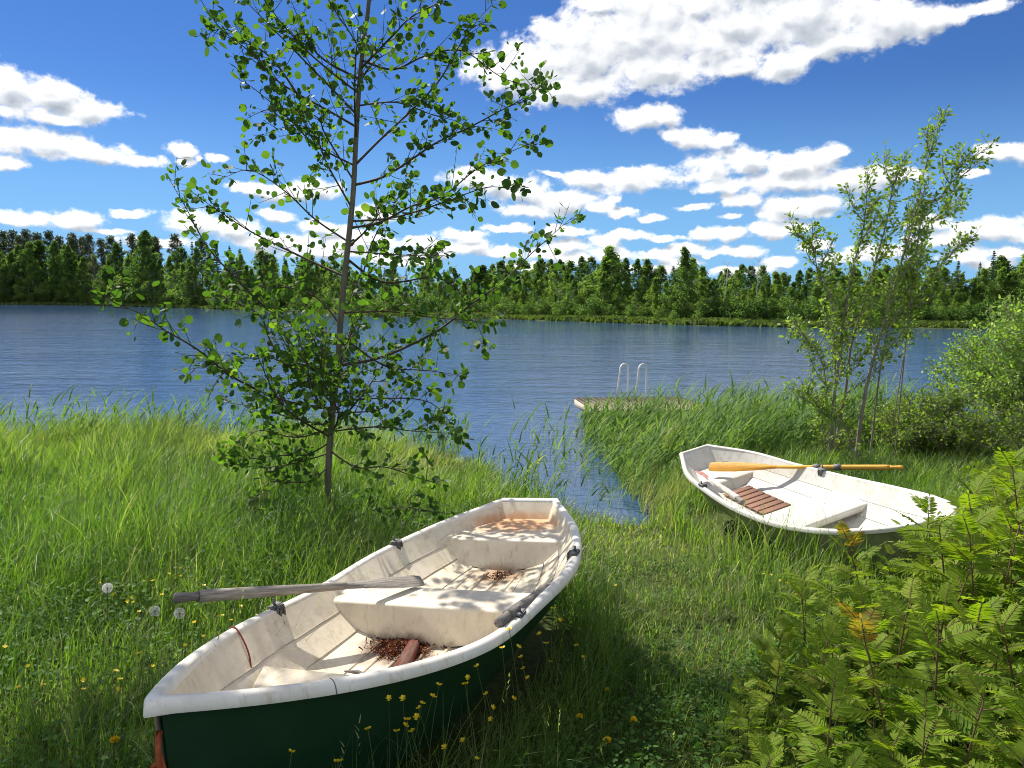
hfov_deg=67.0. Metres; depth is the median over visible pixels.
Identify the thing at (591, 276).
birch tree
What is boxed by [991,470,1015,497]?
false spirea
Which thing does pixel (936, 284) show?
birch tree
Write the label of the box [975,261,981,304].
spruce tree
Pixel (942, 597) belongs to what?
false spirea
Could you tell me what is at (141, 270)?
birch tree
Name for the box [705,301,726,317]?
shore bush
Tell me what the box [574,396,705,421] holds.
wooden jetty
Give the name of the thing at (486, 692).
buttercup
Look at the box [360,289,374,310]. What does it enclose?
birch tree
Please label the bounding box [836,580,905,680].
false spirea
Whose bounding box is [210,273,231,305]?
birch tree
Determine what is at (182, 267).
birch tree
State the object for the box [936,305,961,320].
shore bush
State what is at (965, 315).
shore bush
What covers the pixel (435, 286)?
birch tree
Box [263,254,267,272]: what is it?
spruce tree
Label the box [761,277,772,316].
broadleaf tree
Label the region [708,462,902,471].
wooden oar
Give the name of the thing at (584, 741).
ground cover
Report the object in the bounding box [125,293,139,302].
shore bush
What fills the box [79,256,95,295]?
birch tree
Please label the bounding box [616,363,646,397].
swim ladder
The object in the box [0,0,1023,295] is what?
sky
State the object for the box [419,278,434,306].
birch tree
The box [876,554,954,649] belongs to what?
false spirea
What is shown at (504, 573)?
leaf litter
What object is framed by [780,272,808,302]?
birch tree
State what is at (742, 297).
birch tree
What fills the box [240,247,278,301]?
birch tree
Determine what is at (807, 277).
broadleaf tree
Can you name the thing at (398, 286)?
birch tree
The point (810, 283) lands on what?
broadleaf tree
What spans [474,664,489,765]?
buttercup
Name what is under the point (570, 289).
birch tree
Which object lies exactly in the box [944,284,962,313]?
birch tree
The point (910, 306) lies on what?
willow sapling
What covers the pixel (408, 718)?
buttercup
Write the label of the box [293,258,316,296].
birch tree
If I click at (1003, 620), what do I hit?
false spirea
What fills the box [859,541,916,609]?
false spirea
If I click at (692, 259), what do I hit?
birch tree
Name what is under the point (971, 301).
birch tree
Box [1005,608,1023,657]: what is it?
false spirea
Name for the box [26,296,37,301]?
shore bush
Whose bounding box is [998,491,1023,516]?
false spirea
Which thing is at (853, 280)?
birch tree
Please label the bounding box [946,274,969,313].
birch tree
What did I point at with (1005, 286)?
birch tree
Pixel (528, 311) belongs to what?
shore bush
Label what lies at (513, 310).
shore bush
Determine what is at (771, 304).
shore bush
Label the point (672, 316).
shore bush
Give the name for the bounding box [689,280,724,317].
birch tree
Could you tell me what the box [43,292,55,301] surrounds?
shore bush
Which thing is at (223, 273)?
birch tree
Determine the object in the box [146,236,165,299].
pine tree
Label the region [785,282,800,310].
birch tree
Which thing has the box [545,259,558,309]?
broadleaf tree
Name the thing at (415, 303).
shore bush
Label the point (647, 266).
birch tree
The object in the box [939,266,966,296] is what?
birch tree
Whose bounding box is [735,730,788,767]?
false spirea
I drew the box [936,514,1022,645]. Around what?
false spirea
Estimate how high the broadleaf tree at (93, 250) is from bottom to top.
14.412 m
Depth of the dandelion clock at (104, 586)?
4.80 m
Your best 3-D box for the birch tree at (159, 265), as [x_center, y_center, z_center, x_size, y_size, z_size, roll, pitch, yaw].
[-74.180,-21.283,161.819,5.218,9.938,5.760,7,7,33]
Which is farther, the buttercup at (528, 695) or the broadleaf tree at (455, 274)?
the broadleaf tree at (455, 274)
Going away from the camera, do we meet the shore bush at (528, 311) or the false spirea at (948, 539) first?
the false spirea at (948, 539)
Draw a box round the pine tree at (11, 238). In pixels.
[0,229,17,266]
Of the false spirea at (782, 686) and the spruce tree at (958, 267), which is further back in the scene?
the spruce tree at (958, 267)
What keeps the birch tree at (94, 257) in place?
on the ground at (530, 650)
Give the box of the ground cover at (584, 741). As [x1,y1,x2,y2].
[0,487,1018,767]
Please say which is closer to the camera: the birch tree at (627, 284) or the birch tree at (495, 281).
the birch tree at (627, 284)
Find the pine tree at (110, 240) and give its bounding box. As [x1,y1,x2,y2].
[103,235,123,271]
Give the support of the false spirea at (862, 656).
on the ground at (530, 650)
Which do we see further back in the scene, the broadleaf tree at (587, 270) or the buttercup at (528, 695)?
the broadleaf tree at (587, 270)
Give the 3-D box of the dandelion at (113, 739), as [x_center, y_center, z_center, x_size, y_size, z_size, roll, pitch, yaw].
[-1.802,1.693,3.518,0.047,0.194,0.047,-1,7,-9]
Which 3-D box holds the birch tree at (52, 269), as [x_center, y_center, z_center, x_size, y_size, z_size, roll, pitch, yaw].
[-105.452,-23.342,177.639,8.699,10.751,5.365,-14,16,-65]
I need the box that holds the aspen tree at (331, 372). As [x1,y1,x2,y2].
[91,0,585,529]
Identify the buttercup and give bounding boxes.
[81,688,85,740]
[116,686,119,723]
[118,677,122,731]
[136,651,142,693]
[364,726,373,766]
[386,695,391,767]
[398,722,408,759]
[399,695,406,751]
[404,717,410,767]
[408,728,420,766]
[411,701,424,766]
[413,713,420,762]
[416,705,431,765]
[417,693,436,767]
[429,682,441,759]
[460,737,468,767]
[462,681,472,767]
[465,675,470,709]
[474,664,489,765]
[483,691,495,765]
[500,646,507,759]
[505,644,521,750]
[506,627,518,767]
[506,696,516,760]
[518,655,532,762]
[520,666,531,756]
[525,675,536,743]
[536,632,552,736]
[543,642,548,706]
[550,607,555,719]
[555,618,561,713]
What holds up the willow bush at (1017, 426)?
on the ground at (530, 650)
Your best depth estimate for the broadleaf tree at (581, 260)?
100.90 m
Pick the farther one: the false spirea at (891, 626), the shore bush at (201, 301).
the shore bush at (201, 301)
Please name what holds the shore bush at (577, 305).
on the ground at (530, 650)
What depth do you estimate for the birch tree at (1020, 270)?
81.51 m
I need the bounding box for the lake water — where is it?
[0,305,1017,524]
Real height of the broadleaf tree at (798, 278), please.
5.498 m
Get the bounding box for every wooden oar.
[173,575,424,602]
[494,582,551,627]
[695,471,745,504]
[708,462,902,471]
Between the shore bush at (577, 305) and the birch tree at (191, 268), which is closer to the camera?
the shore bush at (577, 305)
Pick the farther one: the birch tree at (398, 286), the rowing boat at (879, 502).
the birch tree at (398, 286)
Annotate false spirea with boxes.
[709,672,768,751]
[713,688,776,767]
[725,645,807,739]
[729,616,796,697]
[732,637,785,711]
[735,727,800,767]
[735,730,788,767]
[752,618,858,757]
[762,642,830,713]
[764,563,843,663]
[767,580,843,677]
[782,688,871,767]
[787,608,867,741]
[787,650,874,767]
[798,578,900,699]
[799,598,948,767]
[802,561,854,651]
[807,602,952,767]
[815,742,868,767]
[817,520,904,673]
[832,717,932,767]
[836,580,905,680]
[839,572,963,752]
[843,553,890,626]
[846,523,1023,693]
[849,599,921,693]
[855,585,1015,767]
[856,577,1006,748]
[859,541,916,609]
[867,681,966,767]
[872,500,1021,687]
[875,491,958,624]
[875,592,1022,749]
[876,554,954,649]
[883,533,1023,690]
[888,524,917,579]
[894,502,998,615]
[898,658,1016,767]
[901,506,1023,697]
[907,466,1023,643]
[912,537,952,582]
[926,492,1023,667]
[926,628,1023,735]
[928,695,1019,761]
[935,659,1023,762]
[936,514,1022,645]
[937,598,1023,767]
[945,503,1023,657]
[947,506,1019,601]
[952,689,1023,767]
[955,461,975,489]
[957,465,985,503]
[958,661,1023,767]
[959,501,1023,602]
[962,478,1020,563]
[964,465,990,510]
[965,456,987,480]
[973,447,1023,582]
[976,492,998,508]
[981,461,1003,475]
[982,466,1001,492]
[984,466,1023,534]
[986,442,1023,491]
[988,486,1023,589]
[990,495,1023,577]
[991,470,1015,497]
[992,520,1023,675]
[992,635,1023,723]
[996,665,1023,767]
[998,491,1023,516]
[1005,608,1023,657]
[1017,460,1023,473]
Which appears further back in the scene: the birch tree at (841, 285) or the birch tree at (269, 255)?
the birch tree at (269, 255)
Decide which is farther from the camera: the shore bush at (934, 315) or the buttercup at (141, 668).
the shore bush at (934, 315)
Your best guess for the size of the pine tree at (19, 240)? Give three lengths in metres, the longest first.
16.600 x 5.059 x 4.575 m
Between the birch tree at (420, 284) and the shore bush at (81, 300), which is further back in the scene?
the shore bush at (81, 300)
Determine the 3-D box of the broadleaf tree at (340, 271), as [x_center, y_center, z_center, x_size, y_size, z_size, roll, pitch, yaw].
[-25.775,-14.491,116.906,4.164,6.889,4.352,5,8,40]
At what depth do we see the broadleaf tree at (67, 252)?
176.28 m
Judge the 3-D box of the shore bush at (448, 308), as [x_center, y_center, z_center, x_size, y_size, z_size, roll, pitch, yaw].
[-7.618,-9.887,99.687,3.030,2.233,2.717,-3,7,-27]
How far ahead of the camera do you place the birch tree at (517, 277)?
99.48 m
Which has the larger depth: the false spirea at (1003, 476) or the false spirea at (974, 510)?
the false spirea at (1003, 476)
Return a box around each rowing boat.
[143,498,581,767]
[679,444,957,578]
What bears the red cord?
hanging from the rowing boat at (206, 705)
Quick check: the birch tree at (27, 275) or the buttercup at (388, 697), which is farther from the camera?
the birch tree at (27, 275)
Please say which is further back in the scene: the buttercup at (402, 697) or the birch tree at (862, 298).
the birch tree at (862, 298)
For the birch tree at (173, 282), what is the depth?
155.29 m
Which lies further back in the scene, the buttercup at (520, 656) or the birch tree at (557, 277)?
the birch tree at (557, 277)
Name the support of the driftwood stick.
in the rowing boat at (206, 705)
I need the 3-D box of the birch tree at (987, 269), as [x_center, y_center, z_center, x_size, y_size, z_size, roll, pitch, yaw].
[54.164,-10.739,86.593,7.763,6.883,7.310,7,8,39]
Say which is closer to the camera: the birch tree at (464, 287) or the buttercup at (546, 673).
the buttercup at (546, 673)
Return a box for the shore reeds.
[0,376,648,514]
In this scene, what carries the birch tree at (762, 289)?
on the ground at (530, 650)
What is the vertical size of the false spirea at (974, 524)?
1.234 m
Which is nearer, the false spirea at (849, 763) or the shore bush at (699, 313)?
the false spirea at (849, 763)
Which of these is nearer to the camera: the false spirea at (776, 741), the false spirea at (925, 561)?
the false spirea at (776, 741)
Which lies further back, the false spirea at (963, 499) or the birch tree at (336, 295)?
the birch tree at (336, 295)
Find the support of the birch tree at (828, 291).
on the ground at (530, 650)
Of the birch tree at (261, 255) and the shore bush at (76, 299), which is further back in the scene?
the shore bush at (76, 299)
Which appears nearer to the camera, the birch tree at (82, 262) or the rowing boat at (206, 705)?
the rowing boat at (206, 705)
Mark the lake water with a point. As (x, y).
(47, 352)
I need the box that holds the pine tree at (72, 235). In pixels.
[66,233,77,249]
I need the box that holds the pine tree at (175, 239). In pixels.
[164,233,183,272]
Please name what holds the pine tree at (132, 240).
on the ground at (530, 650)
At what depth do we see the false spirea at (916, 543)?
4.69 m
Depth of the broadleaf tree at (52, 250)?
178.94 m
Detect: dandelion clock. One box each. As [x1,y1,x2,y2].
[102,583,112,651]
[149,606,159,668]
[174,608,184,659]
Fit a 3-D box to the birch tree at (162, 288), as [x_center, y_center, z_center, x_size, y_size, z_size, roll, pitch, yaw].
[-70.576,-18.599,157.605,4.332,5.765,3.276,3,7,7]
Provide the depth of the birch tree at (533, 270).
106.05 m
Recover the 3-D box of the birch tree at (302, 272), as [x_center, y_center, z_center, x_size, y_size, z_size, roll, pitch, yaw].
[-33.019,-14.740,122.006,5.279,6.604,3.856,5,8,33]
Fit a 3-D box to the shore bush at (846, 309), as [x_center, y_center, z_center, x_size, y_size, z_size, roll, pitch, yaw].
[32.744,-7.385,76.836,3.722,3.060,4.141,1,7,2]
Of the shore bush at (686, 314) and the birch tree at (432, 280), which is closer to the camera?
the shore bush at (686, 314)
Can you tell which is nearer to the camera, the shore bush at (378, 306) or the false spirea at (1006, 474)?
the false spirea at (1006, 474)
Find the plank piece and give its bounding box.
[393,639,418,666]
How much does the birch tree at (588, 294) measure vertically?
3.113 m
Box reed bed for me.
[581,369,929,515]
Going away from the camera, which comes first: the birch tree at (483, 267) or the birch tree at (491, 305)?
the birch tree at (491, 305)
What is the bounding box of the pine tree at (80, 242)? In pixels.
[75,236,86,260]
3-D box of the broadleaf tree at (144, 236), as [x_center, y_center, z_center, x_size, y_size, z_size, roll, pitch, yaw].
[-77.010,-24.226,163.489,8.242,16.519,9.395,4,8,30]
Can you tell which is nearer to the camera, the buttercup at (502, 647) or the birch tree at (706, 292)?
the buttercup at (502, 647)
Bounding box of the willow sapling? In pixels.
[779,105,999,458]
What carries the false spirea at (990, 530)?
on the ground at (530, 650)
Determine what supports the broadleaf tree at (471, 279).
on the ground at (530, 650)
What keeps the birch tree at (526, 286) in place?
on the ground at (530, 650)
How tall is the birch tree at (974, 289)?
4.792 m
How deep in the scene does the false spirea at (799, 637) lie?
4.71 m
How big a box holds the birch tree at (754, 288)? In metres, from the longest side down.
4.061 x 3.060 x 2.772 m
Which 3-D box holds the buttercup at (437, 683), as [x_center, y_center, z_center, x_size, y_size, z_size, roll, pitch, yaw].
[-0.319,1.553,3.184,0.032,0.666,0.086,6,9,41]
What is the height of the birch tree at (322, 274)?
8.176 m
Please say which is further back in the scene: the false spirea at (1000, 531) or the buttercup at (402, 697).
the false spirea at (1000, 531)
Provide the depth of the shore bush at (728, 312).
77.39 m
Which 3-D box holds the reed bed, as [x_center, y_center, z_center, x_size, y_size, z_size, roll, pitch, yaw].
[4.793,0.550,13.576,7.029,1.936,7.467,0,7,0]
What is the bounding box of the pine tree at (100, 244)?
[95,238,107,273]
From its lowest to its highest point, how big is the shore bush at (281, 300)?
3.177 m
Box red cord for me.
[230,626,251,667]
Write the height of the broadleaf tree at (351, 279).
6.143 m
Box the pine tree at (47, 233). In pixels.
[42,230,55,268]
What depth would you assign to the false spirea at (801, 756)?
3.58 m
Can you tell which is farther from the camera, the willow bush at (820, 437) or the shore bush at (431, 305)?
the shore bush at (431, 305)
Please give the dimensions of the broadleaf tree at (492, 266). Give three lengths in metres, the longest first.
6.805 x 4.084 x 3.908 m
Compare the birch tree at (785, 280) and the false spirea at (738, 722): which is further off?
the birch tree at (785, 280)
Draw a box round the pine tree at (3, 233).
[0,229,8,260]
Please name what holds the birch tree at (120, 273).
on the ground at (530, 650)
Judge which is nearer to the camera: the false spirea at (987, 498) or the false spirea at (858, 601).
the false spirea at (858, 601)
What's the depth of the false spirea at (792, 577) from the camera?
5.04 m
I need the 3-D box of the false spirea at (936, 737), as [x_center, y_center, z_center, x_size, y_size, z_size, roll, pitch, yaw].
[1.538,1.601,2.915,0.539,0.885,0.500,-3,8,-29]
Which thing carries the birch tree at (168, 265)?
on the ground at (530, 650)
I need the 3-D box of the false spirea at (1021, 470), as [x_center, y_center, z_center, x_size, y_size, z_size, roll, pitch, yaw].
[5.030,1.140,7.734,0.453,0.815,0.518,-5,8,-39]
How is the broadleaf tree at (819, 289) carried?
on the ground at (530, 650)
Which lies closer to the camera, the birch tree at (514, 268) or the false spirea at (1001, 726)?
the false spirea at (1001, 726)
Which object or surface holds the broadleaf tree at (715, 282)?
on the ground at (530, 650)
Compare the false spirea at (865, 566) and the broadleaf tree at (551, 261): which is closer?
the false spirea at (865, 566)
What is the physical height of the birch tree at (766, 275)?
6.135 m
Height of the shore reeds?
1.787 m
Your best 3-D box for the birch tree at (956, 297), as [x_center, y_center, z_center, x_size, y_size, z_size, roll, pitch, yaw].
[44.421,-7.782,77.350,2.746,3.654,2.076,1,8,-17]
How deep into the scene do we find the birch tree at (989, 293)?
75.18 m
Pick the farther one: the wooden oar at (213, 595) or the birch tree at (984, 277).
the birch tree at (984, 277)
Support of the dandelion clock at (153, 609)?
on the ground at (530, 650)
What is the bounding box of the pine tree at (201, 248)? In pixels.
[197,239,209,286]
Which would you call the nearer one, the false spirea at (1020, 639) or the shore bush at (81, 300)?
the false spirea at (1020, 639)
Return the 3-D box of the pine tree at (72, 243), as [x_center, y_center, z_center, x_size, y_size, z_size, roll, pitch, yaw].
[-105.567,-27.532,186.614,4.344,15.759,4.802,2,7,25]
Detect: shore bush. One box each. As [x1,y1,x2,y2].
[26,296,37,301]
[35,294,47,301]
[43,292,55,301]
[52,296,65,302]
[69,292,84,302]
[78,293,91,302]
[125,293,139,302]
[139,295,152,303]
[158,296,170,303]
[171,294,184,303]
[184,295,199,303]
[196,298,206,304]
[232,295,247,306]
[266,292,287,307]
[288,300,299,308]
[315,296,333,309]
[368,297,384,310]
[385,294,408,310]
[403,294,422,310]
[416,293,445,311]
[442,299,462,311]
[463,296,477,311]
[475,301,491,311]
[491,296,514,312]
[502,301,521,314]
[517,302,536,314]
[533,298,555,314]
[550,297,575,314]
[570,304,584,314]
[574,294,609,315]
[601,304,619,315]
[623,304,641,316]
[640,307,653,316]
[653,307,665,317]
[668,311,678,318]
[669,299,692,317]
[688,302,711,317]
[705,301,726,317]
[719,296,754,318]
[736,295,778,318]
[757,298,785,318]
[768,296,802,319]
[789,296,830,319]
[803,299,838,319]
[826,294,858,318]
[860,298,895,318]
[896,301,928,319]
[924,306,943,319]
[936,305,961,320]
[950,302,984,320]
[970,299,998,320]
[979,299,1010,319]
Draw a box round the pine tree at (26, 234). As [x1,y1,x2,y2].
[20,229,31,249]
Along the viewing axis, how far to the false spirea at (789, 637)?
4.64 m
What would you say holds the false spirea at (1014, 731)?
on the ground at (530, 650)
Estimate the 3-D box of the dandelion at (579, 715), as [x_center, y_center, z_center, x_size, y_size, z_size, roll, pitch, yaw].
[0.347,1.788,4.002,0.040,0.174,0.040,1,7,3]
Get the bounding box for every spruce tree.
[117,240,124,272]
[188,242,197,294]
[212,248,221,284]
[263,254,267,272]
[662,265,676,308]
[950,261,960,316]
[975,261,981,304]
[983,249,997,293]
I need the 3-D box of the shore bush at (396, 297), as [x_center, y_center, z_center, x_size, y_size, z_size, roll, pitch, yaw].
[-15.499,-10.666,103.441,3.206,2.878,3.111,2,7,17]
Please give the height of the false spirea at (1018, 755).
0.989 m
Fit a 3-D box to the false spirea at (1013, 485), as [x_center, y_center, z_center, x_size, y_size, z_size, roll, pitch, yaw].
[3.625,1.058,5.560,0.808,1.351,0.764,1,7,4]
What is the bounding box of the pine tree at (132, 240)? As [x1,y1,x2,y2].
[124,233,139,262]
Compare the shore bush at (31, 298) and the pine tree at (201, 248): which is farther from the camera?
the shore bush at (31, 298)
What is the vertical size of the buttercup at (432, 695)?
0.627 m
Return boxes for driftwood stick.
[344,670,364,673]
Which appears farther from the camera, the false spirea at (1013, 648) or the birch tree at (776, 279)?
the birch tree at (776, 279)
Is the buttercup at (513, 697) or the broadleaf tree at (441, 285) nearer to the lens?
the buttercup at (513, 697)
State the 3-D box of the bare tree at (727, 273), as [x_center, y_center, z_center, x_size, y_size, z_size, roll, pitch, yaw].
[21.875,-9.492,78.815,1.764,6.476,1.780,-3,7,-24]
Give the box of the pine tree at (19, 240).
[12,234,26,259]
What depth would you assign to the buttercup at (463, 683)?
3.27 m
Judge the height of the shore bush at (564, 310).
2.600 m
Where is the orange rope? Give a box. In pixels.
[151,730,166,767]
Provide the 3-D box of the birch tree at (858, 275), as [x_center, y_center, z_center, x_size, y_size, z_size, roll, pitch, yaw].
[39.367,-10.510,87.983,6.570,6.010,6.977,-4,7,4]
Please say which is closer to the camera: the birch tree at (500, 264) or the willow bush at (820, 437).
the willow bush at (820, 437)
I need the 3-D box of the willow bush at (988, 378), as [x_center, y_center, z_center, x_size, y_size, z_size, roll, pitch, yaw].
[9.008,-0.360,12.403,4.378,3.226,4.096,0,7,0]
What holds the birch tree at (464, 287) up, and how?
on the ground at (530, 650)
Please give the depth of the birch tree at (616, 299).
86.25 m
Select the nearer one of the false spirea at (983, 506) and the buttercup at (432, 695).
the buttercup at (432, 695)
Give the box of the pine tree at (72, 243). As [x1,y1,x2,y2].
[66,237,82,272]
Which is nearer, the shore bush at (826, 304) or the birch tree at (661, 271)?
the shore bush at (826, 304)
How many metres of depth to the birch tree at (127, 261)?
165.82 m
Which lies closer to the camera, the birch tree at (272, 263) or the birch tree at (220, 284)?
the birch tree at (272, 263)
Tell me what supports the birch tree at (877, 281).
on the ground at (530, 650)
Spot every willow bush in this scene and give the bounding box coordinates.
[811,406,867,456]
[863,378,1023,459]
[920,289,1023,443]
[997,392,1023,463]
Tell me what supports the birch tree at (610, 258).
on the ground at (530, 650)
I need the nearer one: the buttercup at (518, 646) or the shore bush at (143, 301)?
the buttercup at (518, 646)
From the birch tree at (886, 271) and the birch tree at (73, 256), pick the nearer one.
the birch tree at (886, 271)
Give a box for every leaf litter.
[358,635,446,665]
[486,569,511,579]
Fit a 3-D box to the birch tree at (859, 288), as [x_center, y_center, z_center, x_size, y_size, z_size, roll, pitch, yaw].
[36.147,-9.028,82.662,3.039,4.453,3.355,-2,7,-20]
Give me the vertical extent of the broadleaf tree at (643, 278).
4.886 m
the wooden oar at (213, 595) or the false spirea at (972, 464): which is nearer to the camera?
the wooden oar at (213, 595)
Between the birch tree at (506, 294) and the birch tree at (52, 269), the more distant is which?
the birch tree at (52, 269)
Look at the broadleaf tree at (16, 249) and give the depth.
180.74 m
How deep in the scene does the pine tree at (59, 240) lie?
185.60 m
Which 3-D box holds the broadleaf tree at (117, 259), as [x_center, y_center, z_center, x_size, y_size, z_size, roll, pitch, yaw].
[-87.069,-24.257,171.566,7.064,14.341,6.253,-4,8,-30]
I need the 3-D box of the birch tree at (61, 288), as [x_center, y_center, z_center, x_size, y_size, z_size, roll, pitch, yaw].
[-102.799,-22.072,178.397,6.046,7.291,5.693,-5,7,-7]
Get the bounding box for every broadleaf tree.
[0,250,8,295]
[3,244,28,294]
[7,241,53,301]
[28,239,48,295]
[33,240,66,292]
[54,245,81,302]
[84,243,100,295]
[103,242,126,301]
[123,230,166,303]
[160,247,196,298]
[183,247,213,299]
[220,261,245,300]
[244,268,259,302]
[295,265,322,305]
[326,266,351,305]
[349,271,363,308]
[364,277,378,309]
[403,281,416,301]
[433,281,451,310]
[445,267,462,305]
[466,273,473,294]
[472,275,480,304]
[486,263,495,297]
[528,258,559,292]
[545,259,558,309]
[555,259,565,292]
[568,274,577,304]
[574,256,589,289]
[578,256,597,302]
[606,274,626,312]
[619,258,632,313]
[627,259,649,313]
[635,275,649,315]
[663,269,686,311]
[709,278,721,311]
[713,271,723,301]
[733,265,763,307]
[734,264,750,294]
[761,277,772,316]
[794,270,805,308]
[797,267,816,302]
[807,270,827,300]
[809,284,822,303]
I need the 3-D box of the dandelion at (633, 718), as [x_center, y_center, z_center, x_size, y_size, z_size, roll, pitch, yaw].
[0.633,1.822,4.040,0.041,0.180,0.041,2,7,13]
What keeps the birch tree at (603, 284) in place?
on the ground at (530, 650)
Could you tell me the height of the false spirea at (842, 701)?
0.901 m
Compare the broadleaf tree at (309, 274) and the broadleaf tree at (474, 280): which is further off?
the broadleaf tree at (309, 274)
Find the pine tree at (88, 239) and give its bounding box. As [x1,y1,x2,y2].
[78,233,100,265]
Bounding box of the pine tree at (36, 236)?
[29,231,46,271]
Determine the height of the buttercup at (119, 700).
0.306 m
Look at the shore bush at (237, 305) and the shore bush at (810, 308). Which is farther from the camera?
the shore bush at (237, 305)
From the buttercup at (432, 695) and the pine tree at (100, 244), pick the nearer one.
the buttercup at (432, 695)
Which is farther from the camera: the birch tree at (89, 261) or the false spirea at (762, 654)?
the birch tree at (89, 261)
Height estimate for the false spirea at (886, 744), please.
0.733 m
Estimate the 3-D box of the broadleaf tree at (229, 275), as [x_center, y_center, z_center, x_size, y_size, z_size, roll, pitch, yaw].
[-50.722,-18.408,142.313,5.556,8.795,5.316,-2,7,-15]
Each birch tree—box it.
[0,252,26,301]
[0,258,14,301]
[3,254,35,301]
[12,264,44,301]
[16,260,55,302]
[34,259,63,301]
[41,274,53,301]
[52,243,67,298]
[55,274,74,301]
[58,251,90,295]
[58,260,88,301]
[67,256,92,301]
[73,267,98,302]
[76,254,101,302]
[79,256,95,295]
[87,265,111,302]
[90,259,116,301]
[106,254,142,302]
[112,269,129,302]
[129,272,146,303]
[130,261,165,303]
[136,259,151,302]
[147,259,166,302]
[152,255,180,299]
[154,278,173,303]
[156,269,185,303]
[163,262,200,305]
[178,263,209,305]
[199,254,217,303]
[202,283,211,304]
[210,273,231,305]
[213,264,228,292]
[223,253,246,304]
[237,264,252,305]
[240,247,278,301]
[246,268,271,304]
[254,253,290,300]
[261,257,282,305]
[263,284,283,304]
[279,259,295,305]
[282,254,322,305]
[283,296,295,307]
[289,268,303,303]
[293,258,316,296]
[294,270,316,307]
[304,264,332,305]
[309,288,327,307]
[310,260,334,302]
[310,260,347,301]
[313,265,339,305]
[322,263,364,307]
[331,291,338,308]
[345,279,359,309]
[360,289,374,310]
[373,268,404,301]
[379,278,393,307]
[386,274,401,309]
[396,292,410,310]
[408,266,436,307]
[414,278,437,306]
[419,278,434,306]
[431,276,457,302]
[439,290,448,311]
[446,265,492,308]
[452,281,476,311]
[457,265,501,305]
[472,279,489,304]
[485,289,502,311]
[486,275,502,312]
[487,260,529,303]
[487,273,515,308]
[497,257,530,298]
[497,287,513,312]
[503,275,533,309]
[511,270,540,313]
[516,289,527,313]
[520,262,546,300]
[527,272,543,313]
[527,284,545,313]
[531,273,562,313]
[540,265,570,314]
[545,260,588,302]
[549,293,559,314]
[561,279,583,309]
[570,275,596,305]
[576,273,608,314]
[578,245,636,314]
[580,291,590,313]
[582,259,624,309]
[587,271,616,314]
[610,283,629,315]
[622,276,640,309]
[623,291,647,315]
[627,258,662,312]
[639,277,667,314]
[646,294,660,315]
[648,265,671,311]
[651,280,672,316]
[658,246,712,317]
[664,290,683,316]
[675,272,708,314]
[678,257,699,294]
[681,289,695,316]
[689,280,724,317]
[692,265,712,314]
[692,277,711,306]
[710,279,735,311]
[716,268,739,306]
[716,290,731,316]
[720,269,757,316]
[733,294,751,316]
[744,282,758,315]
[745,265,772,306]
[752,284,771,317]
[768,271,788,306]
[770,296,788,318]
[772,285,784,318]
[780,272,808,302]
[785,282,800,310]
[794,284,809,318]
[801,287,825,314]
[821,267,846,291]
[821,277,835,301]
[829,274,854,303]
[845,266,875,296]
[851,269,875,303]
[851,279,861,309]
[856,282,874,316]
[860,280,887,307]
[861,269,884,288]
[877,264,892,283]
[916,281,938,320]
[921,268,950,307]
[923,274,951,313]
[929,290,948,318]
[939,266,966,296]
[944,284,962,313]
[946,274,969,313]
[948,288,963,320]
[958,268,1000,309]
[960,277,981,312]
[961,295,982,313]
[966,259,1010,293]
[975,287,998,312]
[976,255,1018,298]
[977,266,1015,312]
[995,274,1018,310]
[996,253,1023,297]
[1000,271,1023,308]
[1015,292,1023,313]
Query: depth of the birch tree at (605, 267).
91.81 m
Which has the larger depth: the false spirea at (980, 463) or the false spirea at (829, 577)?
the false spirea at (980, 463)
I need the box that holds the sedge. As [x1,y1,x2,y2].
[0,301,1022,328]
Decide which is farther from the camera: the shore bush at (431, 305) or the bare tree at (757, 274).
the shore bush at (431, 305)
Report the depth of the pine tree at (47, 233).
189.50 m
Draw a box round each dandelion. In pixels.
[109,735,119,767]
[576,713,582,743]
[602,736,611,761]
[630,716,636,744]
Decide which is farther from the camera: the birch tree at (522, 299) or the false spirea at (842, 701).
the birch tree at (522, 299)
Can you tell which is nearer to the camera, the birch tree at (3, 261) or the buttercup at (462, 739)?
the buttercup at (462, 739)
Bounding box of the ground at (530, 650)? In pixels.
[0,296,1018,767]
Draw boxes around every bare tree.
[721,262,734,315]
[746,255,764,312]
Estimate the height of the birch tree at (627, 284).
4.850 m
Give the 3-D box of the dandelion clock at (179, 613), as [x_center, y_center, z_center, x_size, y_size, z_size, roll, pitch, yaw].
[-1.877,1.492,4.388,0.064,0.462,0.064,0,7,0]
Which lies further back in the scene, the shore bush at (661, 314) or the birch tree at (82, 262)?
the birch tree at (82, 262)
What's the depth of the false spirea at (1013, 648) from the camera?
3.90 m
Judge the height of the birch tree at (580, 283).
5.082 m
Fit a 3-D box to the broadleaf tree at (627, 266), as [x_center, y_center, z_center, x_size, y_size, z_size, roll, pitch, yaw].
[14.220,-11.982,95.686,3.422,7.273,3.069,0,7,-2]
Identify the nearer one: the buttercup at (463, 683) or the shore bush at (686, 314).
the buttercup at (463, 683)
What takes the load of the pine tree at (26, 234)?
on the ground at (530, 650)
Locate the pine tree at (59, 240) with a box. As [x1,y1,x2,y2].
[53,235,63,270]
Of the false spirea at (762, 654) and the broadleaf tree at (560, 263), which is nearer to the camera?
the false spirea at (762, 654)

